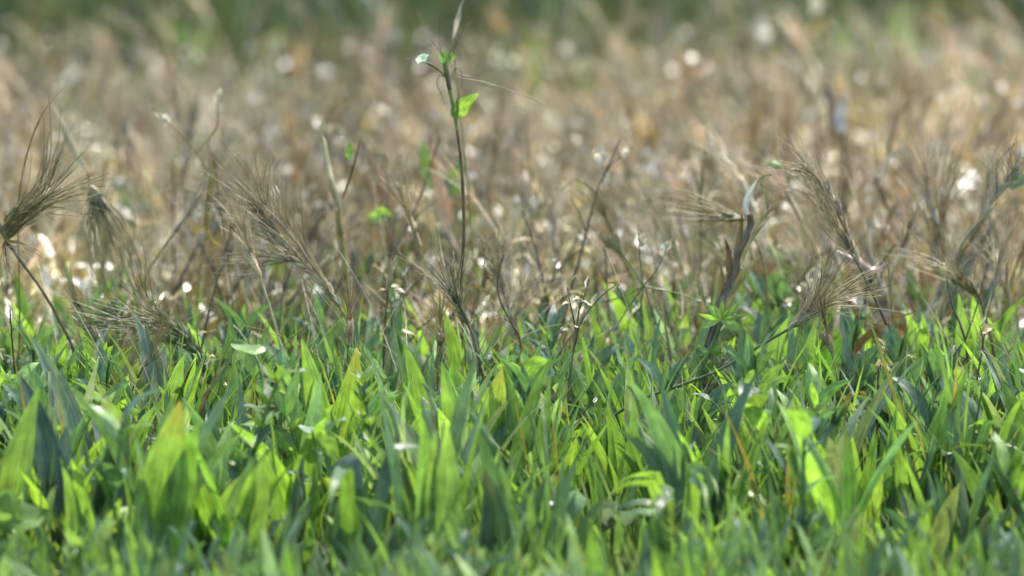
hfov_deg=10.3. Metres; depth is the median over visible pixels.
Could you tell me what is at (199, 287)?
dry grass tuft
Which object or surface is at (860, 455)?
grass fan
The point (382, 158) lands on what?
dead weed
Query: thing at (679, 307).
dead weed
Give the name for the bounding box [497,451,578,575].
grass tuft
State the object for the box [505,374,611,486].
grass fan
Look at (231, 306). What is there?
leafy weed
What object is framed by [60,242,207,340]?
dry grass tuft
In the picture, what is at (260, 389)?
grass fan
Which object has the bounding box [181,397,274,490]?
grass tuft
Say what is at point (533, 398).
grass tuft
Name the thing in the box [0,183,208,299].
dry grass tuft
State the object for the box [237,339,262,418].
grass tuft
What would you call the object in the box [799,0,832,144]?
papery leaf
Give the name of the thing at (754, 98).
dead weed
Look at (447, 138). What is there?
wild barley
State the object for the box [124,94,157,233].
wild barley
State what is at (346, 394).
pleated grass tuft
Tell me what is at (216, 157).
dry grass tuft
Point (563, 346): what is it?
dead weed
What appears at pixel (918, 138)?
wild barley
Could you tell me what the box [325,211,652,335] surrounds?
dry grass tuft
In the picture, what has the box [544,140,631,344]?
dead weed
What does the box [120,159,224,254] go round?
dry grass tuft
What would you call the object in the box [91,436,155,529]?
grass fan
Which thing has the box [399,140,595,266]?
dry grass tuft
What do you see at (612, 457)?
grass fan
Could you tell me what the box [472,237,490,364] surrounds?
dead weed
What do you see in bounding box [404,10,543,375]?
flowering stalk
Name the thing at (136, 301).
dry grass tuft
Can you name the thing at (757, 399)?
leafy herb
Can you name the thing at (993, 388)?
grass fan
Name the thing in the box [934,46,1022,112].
grass clump
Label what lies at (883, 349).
dead weed
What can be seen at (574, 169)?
dry grass tuft
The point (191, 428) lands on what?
bent grass tuft
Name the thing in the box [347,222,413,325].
leafy weed
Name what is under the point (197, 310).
fine grass tuft
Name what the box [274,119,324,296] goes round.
wild barley
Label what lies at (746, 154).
dead weed
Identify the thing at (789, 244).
dry grass tuft
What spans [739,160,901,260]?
dry grass tuft
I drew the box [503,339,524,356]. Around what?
grass tuft
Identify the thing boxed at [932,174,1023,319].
wild barley
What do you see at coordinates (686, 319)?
dry grass tuft
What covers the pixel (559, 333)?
dry grass tuft
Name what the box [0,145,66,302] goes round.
wild barley
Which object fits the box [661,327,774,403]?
fine grass tuft
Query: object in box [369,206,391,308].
papery leaf
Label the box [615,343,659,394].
grass fan
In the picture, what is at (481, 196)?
wild barley
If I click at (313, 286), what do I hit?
wild barley
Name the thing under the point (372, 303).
wild barley
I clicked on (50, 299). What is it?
dry grass tuft
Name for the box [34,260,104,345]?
wild barley
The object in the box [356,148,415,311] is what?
wild barley
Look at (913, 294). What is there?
leafy weed
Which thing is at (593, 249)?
dead weed
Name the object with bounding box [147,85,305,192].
dry grass tuft
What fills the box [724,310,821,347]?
fine grass tuft
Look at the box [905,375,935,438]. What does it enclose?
grass fan
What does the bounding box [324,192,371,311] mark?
wild barley
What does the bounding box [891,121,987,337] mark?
wild barley
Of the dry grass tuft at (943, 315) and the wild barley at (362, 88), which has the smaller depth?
the dry grass tuft at (943, 315)
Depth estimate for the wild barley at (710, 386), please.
3.47 m
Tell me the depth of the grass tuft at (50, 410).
3.23 m
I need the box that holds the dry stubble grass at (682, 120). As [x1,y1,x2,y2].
[0,0,1023,415]
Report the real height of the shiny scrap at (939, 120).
0.142 m
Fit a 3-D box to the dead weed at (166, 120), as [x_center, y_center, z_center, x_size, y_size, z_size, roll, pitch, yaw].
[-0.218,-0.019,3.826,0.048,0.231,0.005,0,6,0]
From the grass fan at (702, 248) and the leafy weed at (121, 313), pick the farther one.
the grass fan at (702, 248)
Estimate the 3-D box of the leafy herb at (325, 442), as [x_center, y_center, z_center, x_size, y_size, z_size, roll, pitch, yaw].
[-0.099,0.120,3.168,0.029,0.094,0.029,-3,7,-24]
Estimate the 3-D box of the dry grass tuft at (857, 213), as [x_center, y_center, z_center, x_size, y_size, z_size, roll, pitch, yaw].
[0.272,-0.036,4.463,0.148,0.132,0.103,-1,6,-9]
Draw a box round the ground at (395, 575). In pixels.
[271,65,986,575]
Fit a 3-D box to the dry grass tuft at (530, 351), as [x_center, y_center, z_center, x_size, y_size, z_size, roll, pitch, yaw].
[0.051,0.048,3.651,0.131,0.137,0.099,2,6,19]
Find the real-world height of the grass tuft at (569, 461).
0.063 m
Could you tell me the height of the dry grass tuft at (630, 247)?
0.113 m
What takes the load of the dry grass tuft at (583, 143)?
on the ground at (395, 575)
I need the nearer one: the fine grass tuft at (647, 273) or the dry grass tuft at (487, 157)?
the fine grass tuft at (647, 273)
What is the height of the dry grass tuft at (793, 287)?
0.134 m
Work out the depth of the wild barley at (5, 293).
3.86 m
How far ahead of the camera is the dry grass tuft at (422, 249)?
4.40 m
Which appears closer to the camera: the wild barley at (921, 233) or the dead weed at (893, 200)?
the wild barley at (921, 233)
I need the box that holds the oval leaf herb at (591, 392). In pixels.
[551,364,616,434]
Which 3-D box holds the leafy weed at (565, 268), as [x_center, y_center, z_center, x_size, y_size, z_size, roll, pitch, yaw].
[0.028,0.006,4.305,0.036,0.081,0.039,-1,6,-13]
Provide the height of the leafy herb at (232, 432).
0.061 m
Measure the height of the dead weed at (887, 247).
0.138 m
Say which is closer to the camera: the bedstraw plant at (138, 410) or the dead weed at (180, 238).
the bedstraw plant at (138, 410)
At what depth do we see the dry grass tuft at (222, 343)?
3.58 m
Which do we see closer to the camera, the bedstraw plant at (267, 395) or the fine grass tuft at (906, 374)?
the bedstraw plant at (267, 395)
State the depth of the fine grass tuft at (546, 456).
3.25 m
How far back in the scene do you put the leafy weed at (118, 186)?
4.42 m
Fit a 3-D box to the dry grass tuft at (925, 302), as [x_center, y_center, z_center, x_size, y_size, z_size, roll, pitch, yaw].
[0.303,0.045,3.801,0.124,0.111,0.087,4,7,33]
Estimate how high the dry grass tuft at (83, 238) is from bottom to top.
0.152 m
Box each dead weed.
[0,209,32,331]
[0,309,28,377]
[1,343,31,369]
[14,230,61,277]
[52,63,95,206]
[97,142,125,258]
[108,209,171,329]
[139,143,174,230]
[139,168,200,308]
[152,89,221,327]
[156,156,193,270]
[186,223,264,330]
[195,328,217,385]
[263,251,304,386]
[277,124,307,219]
[295,97,332,241]
[299,148,334,271]
[325,120,371,287]
[359,136,437,276]
[368,136,440,326]
[376,268,422,327]
[385,170,441,292]
[386,145,416,233]
[391,206,428,293]
[426,115,473,235]
[448,309,468,329]
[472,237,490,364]
[479,254,522,353]
[491,155,507,213]
[506,177,555,301]
[515,156,558,214]
[522,209,564,330]
[534,218,569,297]
[543,385,563,420]
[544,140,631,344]
[553,331,574,368]
[558,137,594,233]
[561,274,615,425]
[575,244,604,334]
[583,245,629,349]
[593,169,645,276]
[602,224,710,345]
[604,94,642,219]
[604,172,632,225]
[611,116,652,211]
[643,190,676,254]
[643,262,665,310]
[645,131,678,231]
[645,131,695,260]
[659,284,692,360]
[669,133,707,205]
[712,136,767,241]
[722,164,747,256]
[740,93,767,187]
[751,155,795,273]
[780,264,817,335]
[816,238,895,359]
[833,175,844,197]
[850,131,887,219]
[858,337,898,448]
[886,177,926,247]
[904,330,944,391]
[943,233,971,266]
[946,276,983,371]
[951,124,982,209]
[970,311,995,398]
[975,175,1002,264]
[1005,144,1023,248]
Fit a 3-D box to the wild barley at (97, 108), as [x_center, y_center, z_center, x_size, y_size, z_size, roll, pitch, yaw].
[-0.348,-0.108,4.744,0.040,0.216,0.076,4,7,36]
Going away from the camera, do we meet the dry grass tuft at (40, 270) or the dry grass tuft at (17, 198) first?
the dry grass tuft at (40, 270)
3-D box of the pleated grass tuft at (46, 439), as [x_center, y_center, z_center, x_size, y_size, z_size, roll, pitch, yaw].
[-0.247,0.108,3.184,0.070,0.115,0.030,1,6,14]
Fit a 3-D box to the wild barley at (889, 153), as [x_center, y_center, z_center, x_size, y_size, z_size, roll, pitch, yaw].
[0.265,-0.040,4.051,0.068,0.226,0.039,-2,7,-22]
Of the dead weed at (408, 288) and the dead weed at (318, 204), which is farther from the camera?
the dead weed at (318, 204)
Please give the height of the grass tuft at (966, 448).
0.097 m
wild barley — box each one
[0,94,64,257]
[0,94,112,366]
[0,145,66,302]
[0,185,26,223]
[0,275,12,322]
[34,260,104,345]
[54,241,212,380]
[65,139,175,321]
[66,311,79,357]
[70,31,129,235]
[76,185,150,328]
[84,78,144,295]
[87,19,149,209]
[91,50,184,260]
[122,134,141,234]
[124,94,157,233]
[132,295,187,390]
[143,47,203,236]
[154,157,236,264]
[167,139,262,314]
[168,69,213,276]
[193,132,234,301]
[197,134,359,351]
[197,179,253,368]
[204,179,285,390]
[206,146,311,325]
[209,135,253,226]
[222,150,242,273]
[243,142,277,311]
[270,90,319,255]
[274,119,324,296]
[275,147,378,269]
[280,126,377,245]
[283,190,360,317]
[292,242,332,330]
[320,257,382,438]
[323,180,383,271]
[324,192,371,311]
[335,21,392,214]
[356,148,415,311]
[356,263,382,326]
[370,200,413,378]
[388,224,502,380]
[405,155,479,331]
[415,258,464,390]
[421,79,474,198]
[435,109,469,258]
[453,100,523,215]
[465,217,529,351]
[466,134,519,223]
[480,197,574,362]
[492,144,572,338]
[498,143,529,204]
[528,166,567,305]
[542,106,611,178]
[551,149,646,316]
[560,123,633,231]
[567,110,594,231]
[596,117,663,295]
[600,235,903,424]
[619,173,671,231]
[644,181,768,308]
[651,140,705,330]
[660,35,716,197]
[691,90,758,213]
[692,257,739,348]
[702,331,737,419]
[735,87,779,255]
[749,134,886,325]
[757,75,810,260]
[767,55,811,185]
[786,258,854,424]
[798,188,877,317]
[803,100,845,175]
[825,142,870,258]
[855,73,927,296]
[859,298,921,380]
[865,165,929,277]
[871,187,944,352]
[874,122,991,274]
[877,214,995,359]
[882,175,967,313]
[884,101,978,326]
[885,44,922,184]
[888,146,975,278]
[888,201,950,319]
[889,49,928,225]
[891,80,1023,219]
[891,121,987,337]
[911,113,927,177]
[926,126,1023,383]
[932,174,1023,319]
[941,186,1023,296]
[965,131,1006,330]
[974,205,1023,377]
[990,202,1020,346]
[1012,280,1023,307]
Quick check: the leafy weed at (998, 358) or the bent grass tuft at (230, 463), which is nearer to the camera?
the bent grass tuft at (230, 463)
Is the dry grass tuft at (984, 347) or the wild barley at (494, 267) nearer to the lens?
the dry grass tuft at (984, 347)
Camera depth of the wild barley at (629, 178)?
4.20 m
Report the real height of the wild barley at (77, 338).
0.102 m
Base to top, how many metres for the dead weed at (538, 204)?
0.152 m
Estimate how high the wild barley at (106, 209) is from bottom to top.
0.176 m
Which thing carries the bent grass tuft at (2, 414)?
on the ground at (395, 575)
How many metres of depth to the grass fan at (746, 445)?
3.32 m
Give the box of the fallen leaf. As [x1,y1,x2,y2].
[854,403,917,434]
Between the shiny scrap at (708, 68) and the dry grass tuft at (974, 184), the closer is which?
the dry grass tuft at (974, 184)
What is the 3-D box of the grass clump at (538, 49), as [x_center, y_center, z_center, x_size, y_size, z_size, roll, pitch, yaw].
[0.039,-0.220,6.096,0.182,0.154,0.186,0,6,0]
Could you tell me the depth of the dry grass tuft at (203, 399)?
3.46 m
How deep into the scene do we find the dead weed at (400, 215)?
3.87 m
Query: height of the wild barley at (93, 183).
0.184 m
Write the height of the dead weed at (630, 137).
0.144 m
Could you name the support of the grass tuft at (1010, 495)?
on the ground at (395, 575)
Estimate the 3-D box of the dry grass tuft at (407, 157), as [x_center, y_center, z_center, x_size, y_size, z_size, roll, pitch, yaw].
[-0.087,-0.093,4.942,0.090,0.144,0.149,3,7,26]
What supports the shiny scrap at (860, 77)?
on the ground at (395, 575)
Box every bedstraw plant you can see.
[130,401,152,424]
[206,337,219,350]
[225,362,297,486]
[349,363,393,483]
[690,299,746,392]
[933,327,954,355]
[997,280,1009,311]
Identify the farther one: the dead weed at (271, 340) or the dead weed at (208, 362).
the dead weed at (271, 340)
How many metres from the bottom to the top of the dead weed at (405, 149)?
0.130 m
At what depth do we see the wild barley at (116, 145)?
4.18 m
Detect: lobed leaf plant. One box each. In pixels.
[0,489,43,541]
[231,343,308,476]
[288,416,346,565]
[293,541,329,575]
[550,487,585,513]
[592,501,633,556]
[693,393,743,426]
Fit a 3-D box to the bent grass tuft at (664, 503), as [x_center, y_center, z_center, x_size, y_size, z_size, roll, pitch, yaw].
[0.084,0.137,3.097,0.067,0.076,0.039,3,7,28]
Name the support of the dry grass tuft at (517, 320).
on the ground at (395, 575)
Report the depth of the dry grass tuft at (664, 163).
4.75 m
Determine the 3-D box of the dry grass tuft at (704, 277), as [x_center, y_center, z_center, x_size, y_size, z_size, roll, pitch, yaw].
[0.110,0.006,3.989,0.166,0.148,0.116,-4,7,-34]
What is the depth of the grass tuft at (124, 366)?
3.62 m
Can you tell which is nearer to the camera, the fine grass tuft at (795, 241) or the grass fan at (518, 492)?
the grass fan at (518, 492)
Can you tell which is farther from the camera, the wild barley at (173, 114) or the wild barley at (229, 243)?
the wild barley at (173, 114)
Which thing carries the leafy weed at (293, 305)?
on the ground at (395, 575)
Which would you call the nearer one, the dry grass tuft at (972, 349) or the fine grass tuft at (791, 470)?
the fine grass tuft at (791, 470)
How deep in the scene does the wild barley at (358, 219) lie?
4.37 m
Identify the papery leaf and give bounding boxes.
[132,199,151,212]
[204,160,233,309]
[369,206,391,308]
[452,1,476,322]
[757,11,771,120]
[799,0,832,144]
[832,247,895,363]
[876,260,891,351]
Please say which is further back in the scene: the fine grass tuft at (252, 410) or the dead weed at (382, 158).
the dead weed at (382, 158)
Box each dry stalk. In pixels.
[53,105,100,303]
[319,118,361,308]
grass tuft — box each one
[0,116,158,225]
[0,148,77,269]
[0,163,121,298]
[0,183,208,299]
[0,209,90,307]
[0,218,128,341]
[0,255,227,368]
[0,257,158,343]
[0,312,13,350]
[0,326,122,484]
[0,388,38,493]
[0,399,47,448]
[0,404,59,468]
[1,232,130,320]
[6,356,122,412]
[8,230,99,319]
[13,177,199,334]
[15,173,212,326]
[19,374,129,569]
[22,199,234,308]
[30,334,155,490]
[32,199,193,294]
[41,142,198,269]
[41,379,93,470]
[46,251,220,346]
[50,324,61,341]
[56,367,75,438]
[57,280,311,436]
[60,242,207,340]
[66,151,191,239]
[68,189,322,329]
[72,383,243,506]
[74,340,142,376]
[95,423,139,472]
[110,164,372,298]
[115,136,295,298]
[117,121,299,270]
[119,291,209,368]
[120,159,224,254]
[128,310,167,421]
[133,341,221,380]
[133,401,202,569]
[138,247,221,325]
[142,425,193,458]
[143,225,272,338]
[144,276,221,343]
[145,451,242,471]
[146,91,290,263]
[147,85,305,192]
[150,240,389,383]
[152,398,233,440]
[175,349,201,402]
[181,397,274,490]
[184,420,239,565]
[185,432,316,548]
[202,337,304,427]
[206,249,343,392]
[212,205,359,350]
[222,158,390,281]
[224,81,460,222]
[226,246,351,313]
[227,375,326,508]
[237,279,424,390]
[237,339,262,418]
[240,251,618,423]
[257,134,383,278]
[281,339,368,477]
[289,179,453,255]
[294,244,473,323]
[305,204,528,347]
[315,205,484,290]
[322,326,397,443]
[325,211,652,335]
[328,259,375,320]
[329,443,418,575]
[330,179,560,359]
[331,391,485,515]
[333,180,484,287]
[335,175,562,296]
[354,100,475,212]
[358,356,477,564]
[370,255,585,364]
[380,270,517,383]
[389,283,402,356]
[396,385,486,395]
[398,395,553,483]
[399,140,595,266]
[399,440,439,523]
[405,391,495,506]
[408,206,559,320]
[410,266,609,349]
[413,283,534,331]
[420,173,560,250]
[431,232,589,321]
[437,214,660,351]
[438,362,505,460]
[440,104,554,224]
[446,171,671,276]
[452,154,584,250]
[459,307,664,380]
[469,352,553,500]
[474,429,545,575]
[483,81,683,221]
[484,254,688,372]
[485,300,577,363]
[487,370,617,513]
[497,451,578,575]
[500,305,593,358]
[503,89,640,233]
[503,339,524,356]
[516,220,675,294]
[535,403,599,449]
[540,139,741,253]
[541,188,692,274]
[555,265,693,365]
[556,436,593,489]
[568,196,792,328]
[571,247,815,402]
[577,154,733,264]
[586,196,726,290]
[593,110,711,229]
[608,471,706,562]
[612,375,755,533]
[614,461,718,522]
[622,235,707,296]
[625,247,687,301]
[627,254,755,366]
[645,141,982,319]
[647,231,937,349]
[655,201,806,310]
[656,240,852,324]
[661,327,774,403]
[664,288,780,359]
[666,110,868,203]
[684,210,784,284]
[687,136,805,226]
[689,185,897,296]
[690,179,919,306]
[699,155,797,248]
[705,232,915,320]
[707,380,854,526]
[710,76,924,224]
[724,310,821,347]
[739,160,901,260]
[754,151,923,254]
[756,363,870,497]
[766,164,945,259]
[772,329,921,452]
[777,400,917,539]
[778,129,912,208]
[778,217,830,278]
[780,79,893,199]
[783,341,1005,426]
[790,176,956,293]
[791,306,846,366]
[801,81,937,205]
[812,215,961,327]
[842,163,992,335]
[848,68,1023,207]
[849,188,1022,288]
[860,186,998,292]
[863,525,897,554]
[864,293,995,353]
[865,305,978,486]
[871,268,1013,334]
[874,246,1017,305]
[884,159,1023,236]
[891,419,1023,509]
[911,382,934,441]
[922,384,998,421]
[923,319,985,381]
[924,299,1009,420]
[928,344,1003,462]
[940,444,1010,518]
[945,430,1023,456]
[948,263,1023,406]
[952,327,1020,386]
[978,417,1023,520]
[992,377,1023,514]
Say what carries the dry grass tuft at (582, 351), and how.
on the ground at (395, 575)
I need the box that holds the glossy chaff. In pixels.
[0,4,1023,307]
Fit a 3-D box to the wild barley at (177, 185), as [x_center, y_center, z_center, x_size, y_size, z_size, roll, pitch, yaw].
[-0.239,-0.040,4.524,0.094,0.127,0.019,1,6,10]
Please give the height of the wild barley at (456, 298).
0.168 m
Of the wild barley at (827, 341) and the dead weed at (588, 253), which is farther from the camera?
the dead weed at (588, 253)
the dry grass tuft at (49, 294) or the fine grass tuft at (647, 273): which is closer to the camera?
the dry grass tuft at (49, 294)
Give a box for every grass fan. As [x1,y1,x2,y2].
[0,400,136,504]
[70,343,215,451]
[77,430,190,506]
[79,381,160,425]
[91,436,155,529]
[233,403,288,461]
[241,264,310,310]
[248,367,334,436]
[330,440,412,521]
[332,381,439,492]
[346,419,479,491]
[457,460,512,528]
[459,435,553,529]
[492,310,590,363]
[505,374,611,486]
[578,431,641,503]
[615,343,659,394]
[616,406,699,519]
[671,224,765,268]
[674,390,720,433]
[676,413,775,519]
[693,429,753,487]
[779,418,881,475]
[839,412,868,470]
[840,388,878,447]
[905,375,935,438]
[934,343,1023,414]
[972,505,1010,558]
[975,318,1023,377]
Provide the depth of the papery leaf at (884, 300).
3.68 m
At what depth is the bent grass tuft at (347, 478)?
3.11 m
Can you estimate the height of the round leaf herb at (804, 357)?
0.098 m
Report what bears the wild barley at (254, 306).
on the ground at (395, 575)
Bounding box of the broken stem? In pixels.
[697,174,783,395]
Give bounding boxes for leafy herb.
[3,362,39,425]
[88,389,163,542]
[228,421,236,435]
[243,344,284,391]
[267,255,283,295]
[310,419,350,524]
[732,382,792,522]
[775,409,838,561]
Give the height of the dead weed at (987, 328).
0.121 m
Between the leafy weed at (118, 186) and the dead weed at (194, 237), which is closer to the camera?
the dead weed at (194, 237)
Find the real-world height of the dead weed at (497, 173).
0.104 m
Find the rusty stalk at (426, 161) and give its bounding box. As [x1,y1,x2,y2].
[420,139,465,287]
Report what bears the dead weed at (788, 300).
on the ground at (395, 575)
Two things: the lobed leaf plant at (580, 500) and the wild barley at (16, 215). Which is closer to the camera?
the lobed leaf plant at (580, 500)
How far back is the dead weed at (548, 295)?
3.78 m
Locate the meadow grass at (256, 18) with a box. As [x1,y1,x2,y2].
[0,0,1023,144]
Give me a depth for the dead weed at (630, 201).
4.32 m
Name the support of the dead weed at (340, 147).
on the ground at (395, 575)
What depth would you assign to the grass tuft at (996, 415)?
3.40 m
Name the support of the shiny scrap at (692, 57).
on the ground at (395, 575)
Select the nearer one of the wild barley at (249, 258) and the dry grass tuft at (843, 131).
the wild barley at (249, 258)
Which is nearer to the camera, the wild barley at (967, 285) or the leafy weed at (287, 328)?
the wild barley at (967, 285)
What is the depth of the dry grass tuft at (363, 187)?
4.80 m
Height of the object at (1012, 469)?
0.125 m
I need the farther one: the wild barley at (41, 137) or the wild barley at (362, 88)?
the wild barley at (362, 88)
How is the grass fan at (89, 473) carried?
on the ground at (395, 575)
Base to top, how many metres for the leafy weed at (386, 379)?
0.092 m
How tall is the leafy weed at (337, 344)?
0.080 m
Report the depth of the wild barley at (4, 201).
3.89 m
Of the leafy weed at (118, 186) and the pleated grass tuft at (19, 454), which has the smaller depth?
the pleated grass tuft at (19, 454)
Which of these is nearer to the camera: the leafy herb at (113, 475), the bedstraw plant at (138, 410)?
the leafy herb at (113, 475)
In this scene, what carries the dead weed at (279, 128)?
on the ground at (395, 575)
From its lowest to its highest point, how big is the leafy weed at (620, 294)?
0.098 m
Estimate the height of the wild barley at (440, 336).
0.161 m
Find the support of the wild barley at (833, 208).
on the ground at (395, 575)
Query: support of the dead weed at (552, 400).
on the ground at (395, 575)
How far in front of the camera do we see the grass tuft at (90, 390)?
3.38 m
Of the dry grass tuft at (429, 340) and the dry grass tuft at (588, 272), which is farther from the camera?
the dry grass tuft at (588, 272)
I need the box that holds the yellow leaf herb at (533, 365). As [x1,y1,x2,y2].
[496,352,547,405]
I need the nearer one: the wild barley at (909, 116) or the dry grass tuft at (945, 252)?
the dry grass tuft at (945, 252)
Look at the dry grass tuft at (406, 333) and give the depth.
3.52 m
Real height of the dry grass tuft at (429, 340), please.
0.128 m
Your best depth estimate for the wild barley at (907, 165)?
4.29 m
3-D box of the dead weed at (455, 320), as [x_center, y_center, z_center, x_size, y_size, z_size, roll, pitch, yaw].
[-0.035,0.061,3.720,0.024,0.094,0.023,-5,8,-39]
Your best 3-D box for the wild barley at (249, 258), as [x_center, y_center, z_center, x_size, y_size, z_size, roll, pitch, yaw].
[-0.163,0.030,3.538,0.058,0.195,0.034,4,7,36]
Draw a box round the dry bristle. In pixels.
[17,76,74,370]
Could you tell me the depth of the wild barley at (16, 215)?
3.57 m
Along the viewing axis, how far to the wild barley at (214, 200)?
4.05 m
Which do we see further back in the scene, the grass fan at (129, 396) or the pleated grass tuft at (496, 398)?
the grass fan at (129, 396)
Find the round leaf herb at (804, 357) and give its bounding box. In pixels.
[779,335,846,392]
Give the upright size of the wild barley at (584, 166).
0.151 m
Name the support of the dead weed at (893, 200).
on the ground at (395, 575)
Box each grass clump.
[34,94,98,138]
[130,9,285,110]
[466,11,627,118]
[795,0,958,107]
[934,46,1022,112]
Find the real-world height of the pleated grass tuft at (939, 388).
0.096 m
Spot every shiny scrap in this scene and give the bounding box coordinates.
[97,146,101,191]
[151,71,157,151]
[690,55,696,135]
[706,65,711,159]
[773,84,778,171]
[859,76,864,159]
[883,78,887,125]
[936,95,940,184]
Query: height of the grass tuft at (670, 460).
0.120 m
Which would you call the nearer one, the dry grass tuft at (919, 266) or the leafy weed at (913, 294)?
the leafy weed at (913, 294)
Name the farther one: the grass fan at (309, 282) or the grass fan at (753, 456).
the grass fan at (309, 282)
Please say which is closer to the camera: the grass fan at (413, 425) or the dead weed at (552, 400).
the grass fan at (413, 425)
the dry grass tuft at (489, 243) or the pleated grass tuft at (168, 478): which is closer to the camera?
the pleated grass tuft at (168, 478)
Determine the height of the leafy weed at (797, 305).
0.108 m
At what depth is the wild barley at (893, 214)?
4.45 m
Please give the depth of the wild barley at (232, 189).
4.47 m
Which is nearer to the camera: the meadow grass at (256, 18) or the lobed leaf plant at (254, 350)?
the lobed leaf plant at (254, 350)
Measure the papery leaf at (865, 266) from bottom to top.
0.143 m
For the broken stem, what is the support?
on the ground at (395, 575)
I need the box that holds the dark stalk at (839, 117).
[823,75,849,229]
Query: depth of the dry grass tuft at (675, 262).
4.27 m
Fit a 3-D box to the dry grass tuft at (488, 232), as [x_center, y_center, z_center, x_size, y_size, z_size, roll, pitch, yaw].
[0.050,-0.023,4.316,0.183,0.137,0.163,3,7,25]
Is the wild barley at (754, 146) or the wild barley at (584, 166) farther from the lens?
the wild barley at (584, 166)
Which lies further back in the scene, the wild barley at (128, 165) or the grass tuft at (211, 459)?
the wild barley at (128, 165)
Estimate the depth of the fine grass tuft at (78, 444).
3.28 m
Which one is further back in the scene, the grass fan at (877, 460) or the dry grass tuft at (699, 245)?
the dry grass tuft at (699, 245)
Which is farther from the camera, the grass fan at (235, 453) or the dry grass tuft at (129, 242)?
the dry grass tuft at (129, 242)
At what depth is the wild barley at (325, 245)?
3.78 m
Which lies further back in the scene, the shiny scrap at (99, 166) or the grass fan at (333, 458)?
the shiny scrap at (99, 166)
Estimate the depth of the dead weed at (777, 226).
4.15 m
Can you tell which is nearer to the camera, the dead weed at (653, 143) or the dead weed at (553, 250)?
the dead weed at (553, 250)
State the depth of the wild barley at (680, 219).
3.95 m
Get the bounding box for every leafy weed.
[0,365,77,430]
[0,370,10,401]
[47,259,132,315]
[56,338,114,405]
[71,179,138,267]
[78,297,126,356]
[216,298,259,341]
[239,304,304,366]
[239,310,298,377]
[262,341,398,541]
[270,274,312,330]
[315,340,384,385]
[329,370,399,447]
[335,335,362,357]
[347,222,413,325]
[417,195,461,272]
[456,248,490,299]
[467,200,538,262]
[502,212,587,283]
[536,250,571,295]
[583,281,634,334]
[721,361,795,410]
[727,322,850,520]
[738,245,798,303]
[774,279,833,349]
[791,398,853,452]
[800,192,849,260]
[901,262,997,326]
[923,366,988,417]
[979,343,1009,374]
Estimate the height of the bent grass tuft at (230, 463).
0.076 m
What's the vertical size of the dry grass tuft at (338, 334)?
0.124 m
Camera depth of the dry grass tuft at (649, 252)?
4.36 m
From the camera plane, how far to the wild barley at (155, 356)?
3.49 m
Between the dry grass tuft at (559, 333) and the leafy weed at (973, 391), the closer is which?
the leafy weed at (973, 391)
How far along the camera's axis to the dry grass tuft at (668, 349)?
3.60 m
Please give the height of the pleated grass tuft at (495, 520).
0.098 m
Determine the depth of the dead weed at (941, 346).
3.62 m
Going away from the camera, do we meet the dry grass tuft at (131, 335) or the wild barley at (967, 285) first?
the wild barley at (967, 285)
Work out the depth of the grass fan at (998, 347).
3.69 m
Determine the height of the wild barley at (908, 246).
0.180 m
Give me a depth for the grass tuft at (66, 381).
3.33 m
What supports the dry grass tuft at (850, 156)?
on the ground at (395, 575)
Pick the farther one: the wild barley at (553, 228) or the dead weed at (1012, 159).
the dead weed at (1012, 159)
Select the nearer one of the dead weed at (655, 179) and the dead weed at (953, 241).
the dead weed at (953, 241)
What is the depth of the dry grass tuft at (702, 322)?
3.77 m
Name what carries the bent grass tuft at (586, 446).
on the ground at (395, 575)
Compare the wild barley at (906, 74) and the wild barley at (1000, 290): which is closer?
the wild barley at (1000, 290)
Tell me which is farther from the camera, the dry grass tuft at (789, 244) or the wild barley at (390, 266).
the dry grass tuft at (789, 244)
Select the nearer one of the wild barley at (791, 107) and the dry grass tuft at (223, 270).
the dry grass tuft at (223, 270)
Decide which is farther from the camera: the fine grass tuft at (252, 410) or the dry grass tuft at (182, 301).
the dry grass tuft at (182, 301)
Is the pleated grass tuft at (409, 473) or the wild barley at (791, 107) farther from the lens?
the wild barley at (791, 107)
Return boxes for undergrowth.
[0,254,1023,575]
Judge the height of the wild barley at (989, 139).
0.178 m
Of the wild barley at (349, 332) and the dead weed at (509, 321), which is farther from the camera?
the dead weed at (509, 321)
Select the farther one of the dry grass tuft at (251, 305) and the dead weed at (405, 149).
the dead weed at (405, 149)
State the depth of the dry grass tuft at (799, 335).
3.59 m
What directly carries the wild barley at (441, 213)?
on the ground at (395, 575)
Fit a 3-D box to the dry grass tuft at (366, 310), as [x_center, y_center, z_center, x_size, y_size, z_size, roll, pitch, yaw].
[-0.059,0.007,3.870,0.176,0.170,0.107,-3,7,-26]
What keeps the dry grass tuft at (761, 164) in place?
on the ground at (395, 575)
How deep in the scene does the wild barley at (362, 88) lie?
4.85 m
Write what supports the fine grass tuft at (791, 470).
on the ground at (395, 575)
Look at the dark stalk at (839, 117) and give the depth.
4.51 m
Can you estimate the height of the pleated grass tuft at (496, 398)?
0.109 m
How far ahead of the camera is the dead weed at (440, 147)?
4.50 m
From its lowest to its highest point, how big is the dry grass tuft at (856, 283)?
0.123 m

